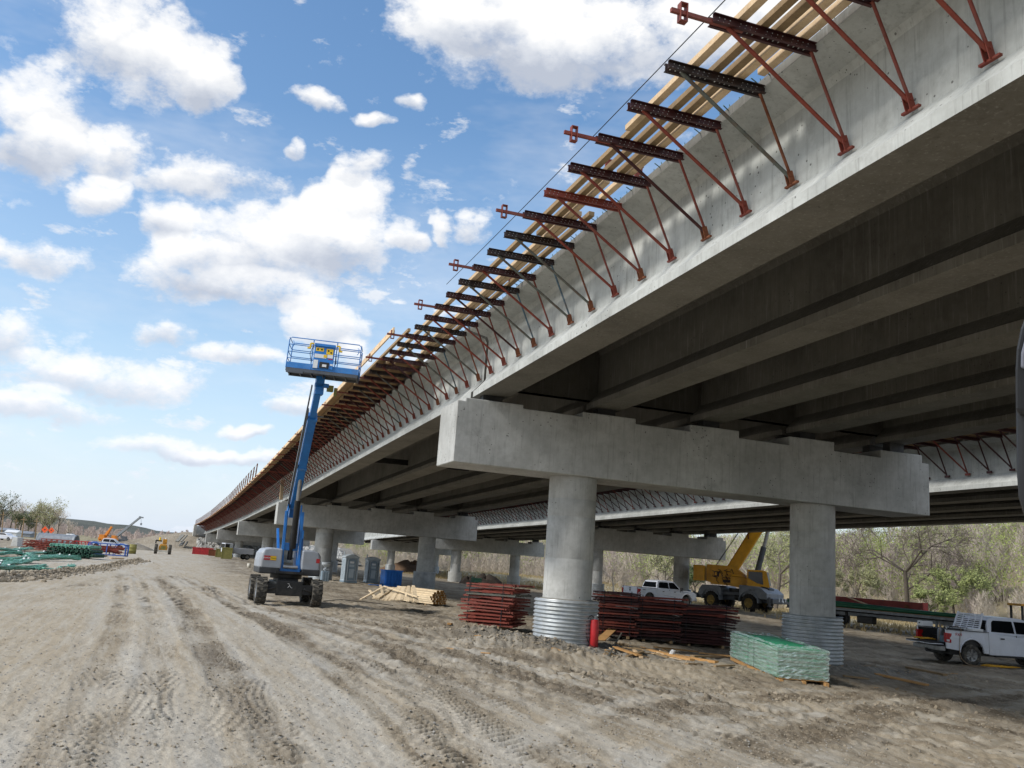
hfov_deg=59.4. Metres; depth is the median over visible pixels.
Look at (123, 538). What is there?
mobile crane
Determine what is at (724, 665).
wood scrap
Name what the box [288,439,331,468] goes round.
overhang bracket
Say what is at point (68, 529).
bare tree
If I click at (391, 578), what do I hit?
plastic crate
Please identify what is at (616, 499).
overhang bracket
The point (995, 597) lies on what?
bare tree
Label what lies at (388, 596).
timber board
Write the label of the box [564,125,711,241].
overhang bracket
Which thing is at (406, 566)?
dirt heap
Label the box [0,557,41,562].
rebar bundle
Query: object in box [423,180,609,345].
timber beam
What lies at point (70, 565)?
rebar bundle
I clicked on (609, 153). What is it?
timber beam
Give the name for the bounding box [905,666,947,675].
wood scrap
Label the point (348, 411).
overhang bracket
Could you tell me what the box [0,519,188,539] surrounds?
brush
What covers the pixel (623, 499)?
overhang bracket
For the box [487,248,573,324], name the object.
overhang bracket
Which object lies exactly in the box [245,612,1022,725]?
spoil clods
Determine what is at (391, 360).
overhang bracket
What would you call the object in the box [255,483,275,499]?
overhang bracket
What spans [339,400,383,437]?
overhang bracket
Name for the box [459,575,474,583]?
dirt heap
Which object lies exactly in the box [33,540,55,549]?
lattice frame
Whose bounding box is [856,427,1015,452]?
overhang formwork
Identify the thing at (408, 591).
timber board
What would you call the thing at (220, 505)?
guard rail
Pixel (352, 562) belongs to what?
door
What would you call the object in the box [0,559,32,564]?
rebar bundle
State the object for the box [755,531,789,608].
budding tree
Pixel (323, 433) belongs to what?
overhang bracket
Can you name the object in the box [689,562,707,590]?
budding tree
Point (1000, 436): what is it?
overhang bracket
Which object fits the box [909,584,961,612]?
budding tree
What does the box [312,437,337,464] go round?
overhang bracket
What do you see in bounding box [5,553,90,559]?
rebar bundle
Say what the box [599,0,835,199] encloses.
timber beam
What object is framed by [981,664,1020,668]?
yellow hose
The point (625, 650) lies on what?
wood scrap
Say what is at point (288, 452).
overhang bracket
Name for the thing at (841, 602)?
green pipe
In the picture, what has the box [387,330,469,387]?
overhang bracket
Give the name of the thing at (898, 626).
dry grass
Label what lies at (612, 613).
bracket stack
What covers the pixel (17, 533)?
shed
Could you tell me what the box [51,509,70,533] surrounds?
bare tree
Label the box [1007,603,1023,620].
compact loader
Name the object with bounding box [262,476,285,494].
overhang bracket
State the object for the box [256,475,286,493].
overhang bracket
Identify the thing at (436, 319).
overhang bracket
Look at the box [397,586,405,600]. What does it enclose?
timber board
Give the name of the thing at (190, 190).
sky
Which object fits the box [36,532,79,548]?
culvert pipe
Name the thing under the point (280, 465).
overhang bracket
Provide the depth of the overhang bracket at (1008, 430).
36.86 m
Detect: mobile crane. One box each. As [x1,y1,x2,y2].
[98,526,117,540]
[110,516,143,541]
[693,532,788,612]
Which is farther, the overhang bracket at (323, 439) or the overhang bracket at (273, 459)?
the overhang bracket at (273, 459)
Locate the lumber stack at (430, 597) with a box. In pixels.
[394,586,446,605]
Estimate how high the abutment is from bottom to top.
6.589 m
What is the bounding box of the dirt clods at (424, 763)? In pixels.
[0,583,1023,767]
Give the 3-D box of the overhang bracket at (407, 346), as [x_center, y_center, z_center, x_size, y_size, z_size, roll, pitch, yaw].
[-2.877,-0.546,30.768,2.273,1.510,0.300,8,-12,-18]
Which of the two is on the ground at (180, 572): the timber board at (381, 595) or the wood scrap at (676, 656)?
the wood scrap at (676, 656)
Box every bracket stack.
[457,580,534,628]
[591,589,640,638]
[628,593,688,643]
[671,601,740,648]
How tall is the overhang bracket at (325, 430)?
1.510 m
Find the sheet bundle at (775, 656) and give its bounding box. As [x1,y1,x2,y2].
[729,631,829,681]
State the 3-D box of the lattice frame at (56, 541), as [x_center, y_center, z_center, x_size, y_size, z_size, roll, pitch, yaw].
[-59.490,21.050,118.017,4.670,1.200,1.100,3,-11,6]
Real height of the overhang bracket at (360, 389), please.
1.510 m
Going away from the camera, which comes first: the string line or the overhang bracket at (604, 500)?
the string line
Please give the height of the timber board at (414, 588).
0.619 m
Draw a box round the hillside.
[382,559,1023,618]
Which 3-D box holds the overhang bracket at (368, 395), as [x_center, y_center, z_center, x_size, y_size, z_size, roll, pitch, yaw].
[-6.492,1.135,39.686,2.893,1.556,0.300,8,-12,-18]
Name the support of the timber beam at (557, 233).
on the overhang bracket at (538, 217)
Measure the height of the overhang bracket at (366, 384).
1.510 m
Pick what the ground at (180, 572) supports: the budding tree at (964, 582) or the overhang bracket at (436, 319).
the budding tree at (964, 582)
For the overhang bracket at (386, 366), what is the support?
attached to the highway bridge at (813, 330)
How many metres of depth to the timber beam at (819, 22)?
12.52 m
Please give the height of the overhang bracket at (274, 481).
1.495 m
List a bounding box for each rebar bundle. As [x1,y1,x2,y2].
[0,547,33,550]
[0,550,25,555]
[0,555,81,560]
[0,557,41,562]
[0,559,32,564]
[0,563,48,571]
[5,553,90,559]
[22,550,46,555]
[35,563,75,569]
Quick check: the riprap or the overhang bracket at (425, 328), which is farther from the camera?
the riprap
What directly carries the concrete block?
on the ground at (180, 572)
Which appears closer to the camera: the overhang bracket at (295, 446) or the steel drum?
the overhang bracket at (295, 446)
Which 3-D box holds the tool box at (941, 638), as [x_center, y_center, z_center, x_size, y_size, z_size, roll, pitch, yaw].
[17.377,10.129,35.764,0.500,0.311,0.400,6,-11,-8]
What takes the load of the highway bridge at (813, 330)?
on the ground at (180, 572)
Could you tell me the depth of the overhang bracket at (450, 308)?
26.20 m
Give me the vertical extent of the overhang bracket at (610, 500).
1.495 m
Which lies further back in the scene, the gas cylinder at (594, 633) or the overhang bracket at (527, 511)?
the overhang bracket at (527, 511)
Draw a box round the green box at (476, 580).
[471,576,481,584]
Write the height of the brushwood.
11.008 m
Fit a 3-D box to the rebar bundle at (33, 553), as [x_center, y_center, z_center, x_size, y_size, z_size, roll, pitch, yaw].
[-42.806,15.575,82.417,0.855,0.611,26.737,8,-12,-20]
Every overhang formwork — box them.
[196,327,448,524]
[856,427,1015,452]
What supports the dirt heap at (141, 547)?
on the ground at (180, 572)
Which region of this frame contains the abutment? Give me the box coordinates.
[192,524,205,536]
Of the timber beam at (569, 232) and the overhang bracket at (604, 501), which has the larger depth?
the overhang bracket at (604, 501)
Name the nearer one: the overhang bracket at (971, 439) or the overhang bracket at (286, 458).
the overhang bracket at (971, 439)
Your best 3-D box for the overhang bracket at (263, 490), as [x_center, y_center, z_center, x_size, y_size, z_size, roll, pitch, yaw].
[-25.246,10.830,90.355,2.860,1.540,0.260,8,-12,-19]
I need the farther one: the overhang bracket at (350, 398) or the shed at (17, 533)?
the shed at (17, 533)
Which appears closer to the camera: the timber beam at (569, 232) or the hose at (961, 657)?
the timber beam at (569, 232)
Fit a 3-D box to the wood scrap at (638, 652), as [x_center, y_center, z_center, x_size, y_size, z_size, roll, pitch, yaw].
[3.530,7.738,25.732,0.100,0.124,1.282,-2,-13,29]
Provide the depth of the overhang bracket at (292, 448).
60.15 m
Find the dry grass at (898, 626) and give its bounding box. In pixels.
[402,570,946,635]
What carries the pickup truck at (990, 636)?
on the ground at (180, 572)
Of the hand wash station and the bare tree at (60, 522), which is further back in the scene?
the bare tree at (60, 522)
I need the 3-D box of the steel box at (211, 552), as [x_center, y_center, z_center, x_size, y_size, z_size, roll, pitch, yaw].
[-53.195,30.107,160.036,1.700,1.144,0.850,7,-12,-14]
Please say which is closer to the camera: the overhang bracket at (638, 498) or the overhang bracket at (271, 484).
the overhang bracket at (638, 498)
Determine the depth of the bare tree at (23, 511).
335.93 m
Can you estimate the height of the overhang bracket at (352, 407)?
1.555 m
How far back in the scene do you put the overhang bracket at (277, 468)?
72.39 m
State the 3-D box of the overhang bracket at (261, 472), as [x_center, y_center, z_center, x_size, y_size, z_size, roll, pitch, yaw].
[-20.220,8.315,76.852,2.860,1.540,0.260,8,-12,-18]
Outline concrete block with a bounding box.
[11,537,20,546]
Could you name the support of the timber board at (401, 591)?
on the timber board at (414, 588)
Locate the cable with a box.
[323,599,392,605]
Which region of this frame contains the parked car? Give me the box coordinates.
[0,533,16,540]
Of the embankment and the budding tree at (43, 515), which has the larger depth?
the budding tree at (43, 515)
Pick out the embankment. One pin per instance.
(347, 551)
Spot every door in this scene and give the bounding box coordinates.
[347,558,355,580]
[369,561,377,580]
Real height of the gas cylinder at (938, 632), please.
0.660 m
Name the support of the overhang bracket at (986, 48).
attached to the highway bridge at (813, 330)
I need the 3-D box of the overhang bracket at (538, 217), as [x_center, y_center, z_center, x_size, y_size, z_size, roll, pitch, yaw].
[0.982,-2.861,19.260,2.892,1.555,0.300,8,-12,-18]
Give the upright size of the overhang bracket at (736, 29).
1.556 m
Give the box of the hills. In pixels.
[0,510,174,538]
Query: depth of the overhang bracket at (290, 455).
63.33 m
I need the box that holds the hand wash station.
[320,562,330,581]
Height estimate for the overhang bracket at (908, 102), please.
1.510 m
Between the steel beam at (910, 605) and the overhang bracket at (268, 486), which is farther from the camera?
the overhang bracket at (268, 486)
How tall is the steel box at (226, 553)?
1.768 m
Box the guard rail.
[195,463,257,524]
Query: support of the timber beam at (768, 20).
on the overhang bracket at (519, 237)
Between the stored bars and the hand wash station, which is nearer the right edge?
the hand wash station
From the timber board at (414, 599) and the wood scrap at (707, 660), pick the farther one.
the timber board at (414, 599)
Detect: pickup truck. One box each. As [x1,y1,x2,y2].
[89,538,127,550]
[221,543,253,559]
[620,580,696,606]
[906,611,1023,665]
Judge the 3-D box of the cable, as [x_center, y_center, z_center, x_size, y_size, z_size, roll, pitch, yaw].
[-7.445,9.875,40.654,1.576,0.181,4.415,-4,-14,35]
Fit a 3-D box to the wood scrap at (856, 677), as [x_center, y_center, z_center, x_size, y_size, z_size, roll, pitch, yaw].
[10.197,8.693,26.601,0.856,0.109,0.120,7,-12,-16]
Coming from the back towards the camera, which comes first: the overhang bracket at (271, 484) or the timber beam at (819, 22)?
the overhang bracket at (271, 484)
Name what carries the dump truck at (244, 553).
on the ground at (180, 572)
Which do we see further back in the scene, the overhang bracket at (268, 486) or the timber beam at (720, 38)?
the overhang bracket at (268, 486)
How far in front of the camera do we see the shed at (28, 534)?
298.37 m
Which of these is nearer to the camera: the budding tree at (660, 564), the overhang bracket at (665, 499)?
the overhang bracket at (665, 499)
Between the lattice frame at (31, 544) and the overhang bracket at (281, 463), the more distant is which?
the lattice frame at (31, 544)
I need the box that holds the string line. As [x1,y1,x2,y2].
[447,0,724,283]
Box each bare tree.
[6,499,20,527]
[15,502,28,529]
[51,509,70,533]
[64,520,79,533]
[602,551,631,590]
[835,524,981,601]
[981,586,1021,605]
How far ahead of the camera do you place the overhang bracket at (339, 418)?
46.56 m
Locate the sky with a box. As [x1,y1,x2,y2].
[0,0,1000,539]
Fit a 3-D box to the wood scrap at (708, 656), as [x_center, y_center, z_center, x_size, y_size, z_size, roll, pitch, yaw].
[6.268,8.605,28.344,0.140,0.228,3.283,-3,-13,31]
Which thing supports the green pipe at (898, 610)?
on the flatbed trailer
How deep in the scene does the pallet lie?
22.83 m
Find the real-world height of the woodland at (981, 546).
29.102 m
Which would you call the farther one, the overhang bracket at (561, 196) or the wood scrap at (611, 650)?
the wood scrap at (611, 650)
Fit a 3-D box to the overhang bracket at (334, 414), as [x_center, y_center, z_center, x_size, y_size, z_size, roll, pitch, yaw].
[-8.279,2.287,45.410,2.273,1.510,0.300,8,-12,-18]
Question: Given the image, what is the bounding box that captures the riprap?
[196,537,342,560]
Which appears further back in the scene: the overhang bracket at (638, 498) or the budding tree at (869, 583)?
the budding tree at (869, 583)
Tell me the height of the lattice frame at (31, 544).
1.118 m
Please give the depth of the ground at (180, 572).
16.01 m
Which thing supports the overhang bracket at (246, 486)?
attached to the highway bridge at (813, 330)
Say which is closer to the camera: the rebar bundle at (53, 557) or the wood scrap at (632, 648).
the wood scrap at (632, 648)
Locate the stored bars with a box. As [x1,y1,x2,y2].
[92,544,126,554]
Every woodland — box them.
[312,522,1023,607]
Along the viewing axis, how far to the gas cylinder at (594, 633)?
27.08 m
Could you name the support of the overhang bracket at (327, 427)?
attached to the highway bridge at (813, 330)
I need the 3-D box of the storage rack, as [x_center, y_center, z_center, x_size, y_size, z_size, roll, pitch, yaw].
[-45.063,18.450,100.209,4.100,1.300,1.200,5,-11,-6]
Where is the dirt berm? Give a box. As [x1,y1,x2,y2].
[0,557,153,581]
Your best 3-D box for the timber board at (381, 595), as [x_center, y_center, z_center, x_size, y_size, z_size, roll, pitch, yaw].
[-5.617,9.239,39.740,0.140,0.401,2.919,3,-11,4]
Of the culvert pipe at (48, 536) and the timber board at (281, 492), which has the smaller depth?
the timber board at (281, 492)
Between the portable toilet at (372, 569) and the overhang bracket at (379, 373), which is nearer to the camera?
the overhang bracket at (379, 373)
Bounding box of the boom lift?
[247,337,362,606]
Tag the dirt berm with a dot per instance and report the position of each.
(42, 575)
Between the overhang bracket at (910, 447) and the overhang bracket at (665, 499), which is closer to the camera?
the overhang bracket at (910, 447)
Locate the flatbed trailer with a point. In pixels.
(865, 616)
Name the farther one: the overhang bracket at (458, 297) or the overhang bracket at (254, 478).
the overhang bracket at (254, 478)
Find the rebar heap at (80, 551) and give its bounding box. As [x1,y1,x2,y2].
[44,543,104,557]
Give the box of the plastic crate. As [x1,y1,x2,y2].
[368,569,402,586]
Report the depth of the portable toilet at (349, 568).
73.11 m
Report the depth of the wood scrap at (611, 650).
27.37 m
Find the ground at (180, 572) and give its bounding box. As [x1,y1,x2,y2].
[0,532,1023,767]
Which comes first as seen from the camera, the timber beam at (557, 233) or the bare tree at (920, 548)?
the timber beam at (557, 233)
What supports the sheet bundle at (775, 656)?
on the pallet
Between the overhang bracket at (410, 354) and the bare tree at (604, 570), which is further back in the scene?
the bare tree at (604, 570)
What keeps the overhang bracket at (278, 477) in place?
attached to the highway bridge at (813, 330)
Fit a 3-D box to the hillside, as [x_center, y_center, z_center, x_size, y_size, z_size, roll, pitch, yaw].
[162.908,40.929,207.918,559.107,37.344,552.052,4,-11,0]
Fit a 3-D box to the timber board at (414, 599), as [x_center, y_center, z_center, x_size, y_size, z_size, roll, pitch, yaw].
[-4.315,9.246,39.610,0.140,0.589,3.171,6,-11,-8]
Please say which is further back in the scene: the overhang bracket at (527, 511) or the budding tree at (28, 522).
the budding tree at (28, 522)
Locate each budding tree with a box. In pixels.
[0,492,22,526]
[8,509,28,528]
[21,511,37,530]
[24,500,52,531]
[31,496,62,532]
[40,501,68,532]
[641,555,689,580]
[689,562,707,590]
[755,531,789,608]
[836,567,891,598]
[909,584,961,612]
[911,564,996,612]
[957,552,1007,598]
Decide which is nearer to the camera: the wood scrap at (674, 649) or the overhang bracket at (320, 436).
the wood scrap at (674, 649)
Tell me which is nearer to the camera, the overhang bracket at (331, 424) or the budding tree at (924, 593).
the overhang bracket at (331, 424)
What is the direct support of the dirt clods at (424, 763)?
on the ground at (180, 572)
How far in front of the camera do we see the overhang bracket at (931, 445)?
41.46 m
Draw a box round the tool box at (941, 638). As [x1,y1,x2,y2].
[939,635,943,641]
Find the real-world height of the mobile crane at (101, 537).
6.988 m
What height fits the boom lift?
9.568 m
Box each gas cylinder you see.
[586,614,611,647]
[937,625,941,641]
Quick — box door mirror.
[1015,322,1023,513]
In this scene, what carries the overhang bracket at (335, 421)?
attached to the highway bridge at (813, 330)
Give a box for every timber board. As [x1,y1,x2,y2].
[279,480,283,499]
[360,587,383,599]
[376,590,388,597]
[383,586,418,596]
[384,587,395,600]
[390,587,400,600]
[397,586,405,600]
[400,587,406,600]
[406,586,409,601]
[412,585,418,602]
[412,588,416,601]
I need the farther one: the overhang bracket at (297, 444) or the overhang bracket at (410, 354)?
the overhang bracket at (297, 444)
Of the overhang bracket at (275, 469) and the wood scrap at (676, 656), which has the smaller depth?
the wood scrap at (676, 656)
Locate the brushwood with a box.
[310,541,1023,618]
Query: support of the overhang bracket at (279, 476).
attached to the highway bridge at (813, 330)
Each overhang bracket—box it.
[245,485,271,501]
[248,484,274,500]
[250,480,278,498]
[253,477,279,492]
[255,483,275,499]
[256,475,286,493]
[258,480,279,496]
[259,471,289,488]
[259,479,279,494]
[261,477,283,495]
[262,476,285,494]
[263,468,292,482]
[264,474,288,492]
[266,473,289,492]
[268,470,290,487]
[269,462,294,476]
[270,469,291,484]
[272,458,308,481]
[272,466,293,480]
[274,465,294,478]
[276,452,315,477]
[277,462,304,483]
[278,460,306,482]
[282,447,322,473]
[282,457,310,480]
[284,455,312,478]
[287,451,317,475]
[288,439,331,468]
[289,450,320,474]
[293,445,325,471]
[295,433,340,462]
[296,443,328,469]
[311,440,334,466]
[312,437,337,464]
[314,428,347,458]
[314,431,344,460]
[315,425,351,456]
[317,415,364,448]
[317,422,355,453]
[320,419,359,451]
[322,403,378,440]
[327,412,368,446]
[331,408,373,443]
[337,391,395,430]
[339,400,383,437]
[343,395,389,434]
[352,386,401,426]
[358,381,408,422]
[360,375,415,418]
[365,354,439,404]
[369,369,422,414]
[375,363,430,409]
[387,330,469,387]
[389,349,448,399]
[397,341,458,393]
[414,299,506,365]
[414,324,480,380]
[424,314,493,373]
[446,291,520,356]
[449,259,554,336]
[458,278,536,347]
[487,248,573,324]
[496,204,618,297]
[503,230,594,311]
[520,504,535,518]
[543,187,645,280]
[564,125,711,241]
[567,162,676,262]
[596,492,614,510]
[596,493,608,511]
[600,491,620,510]
[606,490,627,509]
[612,489,634,508]
[619,488,640,508]
[626,99,751,217]
[626,488,648,507]
[634,488,655,506]
[655,491,670,505]
[664,59,798,188]
[670,1,854,155]
[806,0,920,116]
[904,445,929,478]
[913,442,949,477]
[932,439,970,475]
[935,0,1002,67]
[950,435,991,473]
[974,432,1014,470]
[995,428,1015,446]
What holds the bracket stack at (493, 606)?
on the ground at (180, 572)
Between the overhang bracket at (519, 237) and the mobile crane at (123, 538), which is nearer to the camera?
the overhang bracket at (519, 237)
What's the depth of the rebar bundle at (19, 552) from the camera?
71.26 m
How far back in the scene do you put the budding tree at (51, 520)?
316.77 m
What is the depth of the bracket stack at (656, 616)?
34.90 m
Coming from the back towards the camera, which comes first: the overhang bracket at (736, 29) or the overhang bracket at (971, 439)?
the overhang bracket at (971, 439)
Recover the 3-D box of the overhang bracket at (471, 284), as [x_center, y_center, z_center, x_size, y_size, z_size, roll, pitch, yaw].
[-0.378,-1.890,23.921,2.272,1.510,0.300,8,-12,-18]
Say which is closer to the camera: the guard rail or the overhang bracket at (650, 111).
the overhang bracket at (650, 111)
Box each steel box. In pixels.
[192,547,213,554]
[208,549,215,555]
[215,548,221,556]
[221,547,232,558]
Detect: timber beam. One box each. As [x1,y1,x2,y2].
[383,271,482,364]
[420,211,594,361]
[421,211,581,353]
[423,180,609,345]
[473,117,649,288]
[536,0,797,235]
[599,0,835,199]
[617,0,817,173]
[625,0,767,131]
[758,0,852,76]
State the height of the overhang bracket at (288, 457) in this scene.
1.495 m
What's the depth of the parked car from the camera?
176.99 m
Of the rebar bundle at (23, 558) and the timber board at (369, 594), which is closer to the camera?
the timber board at (369, 594)
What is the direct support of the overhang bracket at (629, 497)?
attached to the highway bridge at (979, 495)
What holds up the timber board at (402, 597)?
on the timber board
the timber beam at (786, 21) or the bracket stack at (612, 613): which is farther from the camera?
the bracket stack at (612, 613)
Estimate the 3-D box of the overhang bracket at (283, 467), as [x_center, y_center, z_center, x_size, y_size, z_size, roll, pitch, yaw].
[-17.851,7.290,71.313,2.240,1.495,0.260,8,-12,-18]
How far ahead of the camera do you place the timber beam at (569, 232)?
22.56 m
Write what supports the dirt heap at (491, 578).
on the ground at (180, 572)
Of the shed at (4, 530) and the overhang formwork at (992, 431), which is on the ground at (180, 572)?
the shed at (4, 530)
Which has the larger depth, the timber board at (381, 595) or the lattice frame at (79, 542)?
the lattice frame at (79, 542)
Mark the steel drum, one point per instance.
(132, 548)
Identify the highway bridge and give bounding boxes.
[203,0,1023,665]
[364,433,1023,603]
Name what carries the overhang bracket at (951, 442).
attached to the highway bridge at (979, 495)
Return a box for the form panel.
[175,534,187,541]
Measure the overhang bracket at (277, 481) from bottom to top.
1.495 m
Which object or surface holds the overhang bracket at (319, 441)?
attached to the highway bridge at (813, 330)
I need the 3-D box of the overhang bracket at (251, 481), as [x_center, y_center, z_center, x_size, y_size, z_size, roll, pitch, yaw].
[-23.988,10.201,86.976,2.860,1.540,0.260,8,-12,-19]
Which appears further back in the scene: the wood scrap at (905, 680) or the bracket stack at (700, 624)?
the bracket stack at (700, 624)
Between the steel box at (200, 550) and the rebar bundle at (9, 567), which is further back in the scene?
the steel box at (200, 550)
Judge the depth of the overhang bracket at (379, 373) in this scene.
35.32 m
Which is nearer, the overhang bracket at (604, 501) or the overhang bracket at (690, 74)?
the overhang bracket at (690, 74)
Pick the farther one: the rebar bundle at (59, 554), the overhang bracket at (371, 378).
the rebar bundle at (59, 554)
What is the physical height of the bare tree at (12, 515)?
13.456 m
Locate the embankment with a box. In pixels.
[292,548,360,564]
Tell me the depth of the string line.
15.48 m
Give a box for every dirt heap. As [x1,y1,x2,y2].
[121,543,153,550]
[379,560,441,572]
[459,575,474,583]
[469,573,504,586]
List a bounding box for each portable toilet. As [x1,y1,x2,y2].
[339,551,359,582]
[363,554,380,582]
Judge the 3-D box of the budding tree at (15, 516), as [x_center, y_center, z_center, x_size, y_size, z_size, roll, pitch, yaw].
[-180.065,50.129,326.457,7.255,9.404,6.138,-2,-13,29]
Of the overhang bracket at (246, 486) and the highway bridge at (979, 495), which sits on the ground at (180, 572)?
the highway bridge at (979, 495)
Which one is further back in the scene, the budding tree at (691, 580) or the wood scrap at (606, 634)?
the budding tree at (691, 580)
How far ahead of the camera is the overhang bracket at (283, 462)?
67.86 m
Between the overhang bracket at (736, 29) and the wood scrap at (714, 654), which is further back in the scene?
the wood scrap at (714, 654)
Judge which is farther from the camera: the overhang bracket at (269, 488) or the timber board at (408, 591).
the overhang bracket at (269, 488)
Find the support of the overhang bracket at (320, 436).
attached to the highway bridge at (813, 330)
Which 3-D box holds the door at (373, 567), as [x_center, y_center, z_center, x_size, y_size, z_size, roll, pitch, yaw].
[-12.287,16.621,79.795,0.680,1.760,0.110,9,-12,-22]
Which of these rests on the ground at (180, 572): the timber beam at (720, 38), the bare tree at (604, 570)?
the bare tree at (604, 570)
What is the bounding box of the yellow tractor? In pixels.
[154,537,171,554]
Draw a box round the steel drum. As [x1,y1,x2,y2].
[128,544,136,553]
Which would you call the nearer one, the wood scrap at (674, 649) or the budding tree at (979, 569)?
the wood scrap at (674, 649)
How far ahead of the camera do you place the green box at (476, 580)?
111.59 m
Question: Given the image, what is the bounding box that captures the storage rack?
[88,542,129,555]
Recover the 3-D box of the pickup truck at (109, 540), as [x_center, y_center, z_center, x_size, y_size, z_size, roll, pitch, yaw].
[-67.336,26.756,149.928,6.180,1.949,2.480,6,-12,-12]
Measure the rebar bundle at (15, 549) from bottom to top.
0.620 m
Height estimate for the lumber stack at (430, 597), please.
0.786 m
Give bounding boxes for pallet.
[730,656,828,686]
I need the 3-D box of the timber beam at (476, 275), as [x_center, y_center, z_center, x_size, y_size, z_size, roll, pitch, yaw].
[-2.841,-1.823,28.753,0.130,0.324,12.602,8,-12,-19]
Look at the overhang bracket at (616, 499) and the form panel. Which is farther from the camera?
the form panel
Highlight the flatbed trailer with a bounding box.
[836,607,960,626]
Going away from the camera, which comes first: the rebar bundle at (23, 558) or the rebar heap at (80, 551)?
the rebar bundle at (23, 558)
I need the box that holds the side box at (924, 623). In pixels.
[917,620,932,626]
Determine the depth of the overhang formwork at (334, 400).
40.08 m
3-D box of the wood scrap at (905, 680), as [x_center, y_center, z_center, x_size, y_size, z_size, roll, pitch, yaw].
[11.556,9.159,28.299,0.160,0.086,4.336,7,-12,-14]
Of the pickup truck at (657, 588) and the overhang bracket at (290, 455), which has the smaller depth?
the overhang bracket at (290, 455)
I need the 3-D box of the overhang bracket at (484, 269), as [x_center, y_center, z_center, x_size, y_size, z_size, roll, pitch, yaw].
[-0.255,-2.179,22.686,2.893,1.555,0.300,8,-12,-18]
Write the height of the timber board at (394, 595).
0.475 m
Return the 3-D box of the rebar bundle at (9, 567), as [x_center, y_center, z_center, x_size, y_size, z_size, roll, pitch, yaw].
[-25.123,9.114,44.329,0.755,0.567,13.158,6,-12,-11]
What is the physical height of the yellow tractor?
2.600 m
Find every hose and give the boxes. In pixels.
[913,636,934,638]
[952,626,983,666]
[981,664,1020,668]
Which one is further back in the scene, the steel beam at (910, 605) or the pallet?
the steel beam at (910, 605)
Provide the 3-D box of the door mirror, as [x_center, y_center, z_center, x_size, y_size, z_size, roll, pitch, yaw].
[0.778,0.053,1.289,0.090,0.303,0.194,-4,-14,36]
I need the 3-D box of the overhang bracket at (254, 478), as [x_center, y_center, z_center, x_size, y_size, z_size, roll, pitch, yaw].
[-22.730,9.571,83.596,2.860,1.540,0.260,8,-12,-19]
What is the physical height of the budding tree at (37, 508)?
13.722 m
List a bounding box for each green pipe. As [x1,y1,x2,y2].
[787,599,965,617]
[836,601,954,617]
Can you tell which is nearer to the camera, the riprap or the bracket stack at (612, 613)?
the bracket stack at (612, 613)
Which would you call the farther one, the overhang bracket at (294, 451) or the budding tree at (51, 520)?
the budding tree at (51, 520)
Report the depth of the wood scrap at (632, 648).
27.38 m
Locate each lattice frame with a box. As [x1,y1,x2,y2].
[21,539,42,547]
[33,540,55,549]
[41,538,78,548]
[62,540,89,544]
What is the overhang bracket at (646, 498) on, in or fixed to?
attached to the highway bridge at (979, 495)
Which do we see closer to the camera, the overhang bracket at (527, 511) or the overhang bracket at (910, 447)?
the overhang bracket at (910, 447)
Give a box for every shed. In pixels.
[0,528,18,532]
[5,530,21,536]
[21,531,36,536]
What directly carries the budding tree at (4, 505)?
on the ground at (180, 572)
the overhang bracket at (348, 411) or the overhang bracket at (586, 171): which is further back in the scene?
the overhang bracket at (348, 411)
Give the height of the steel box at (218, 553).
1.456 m
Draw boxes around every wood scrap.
[598,628,616,640]
[607,632,621,655]
[612,646,640,655]
[622,646,641,649]
[625,651,644,656]
[648,649,694,660]
[653,646,697,652]
[676,654,718,662]
[690,655,728,657]
[699,652,730,656]
[714,664,734,666]
[842,665,928,685]
[843,675,869,679]
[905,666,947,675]
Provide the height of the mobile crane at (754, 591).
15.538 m
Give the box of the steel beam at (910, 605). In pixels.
[836,596,927,610]

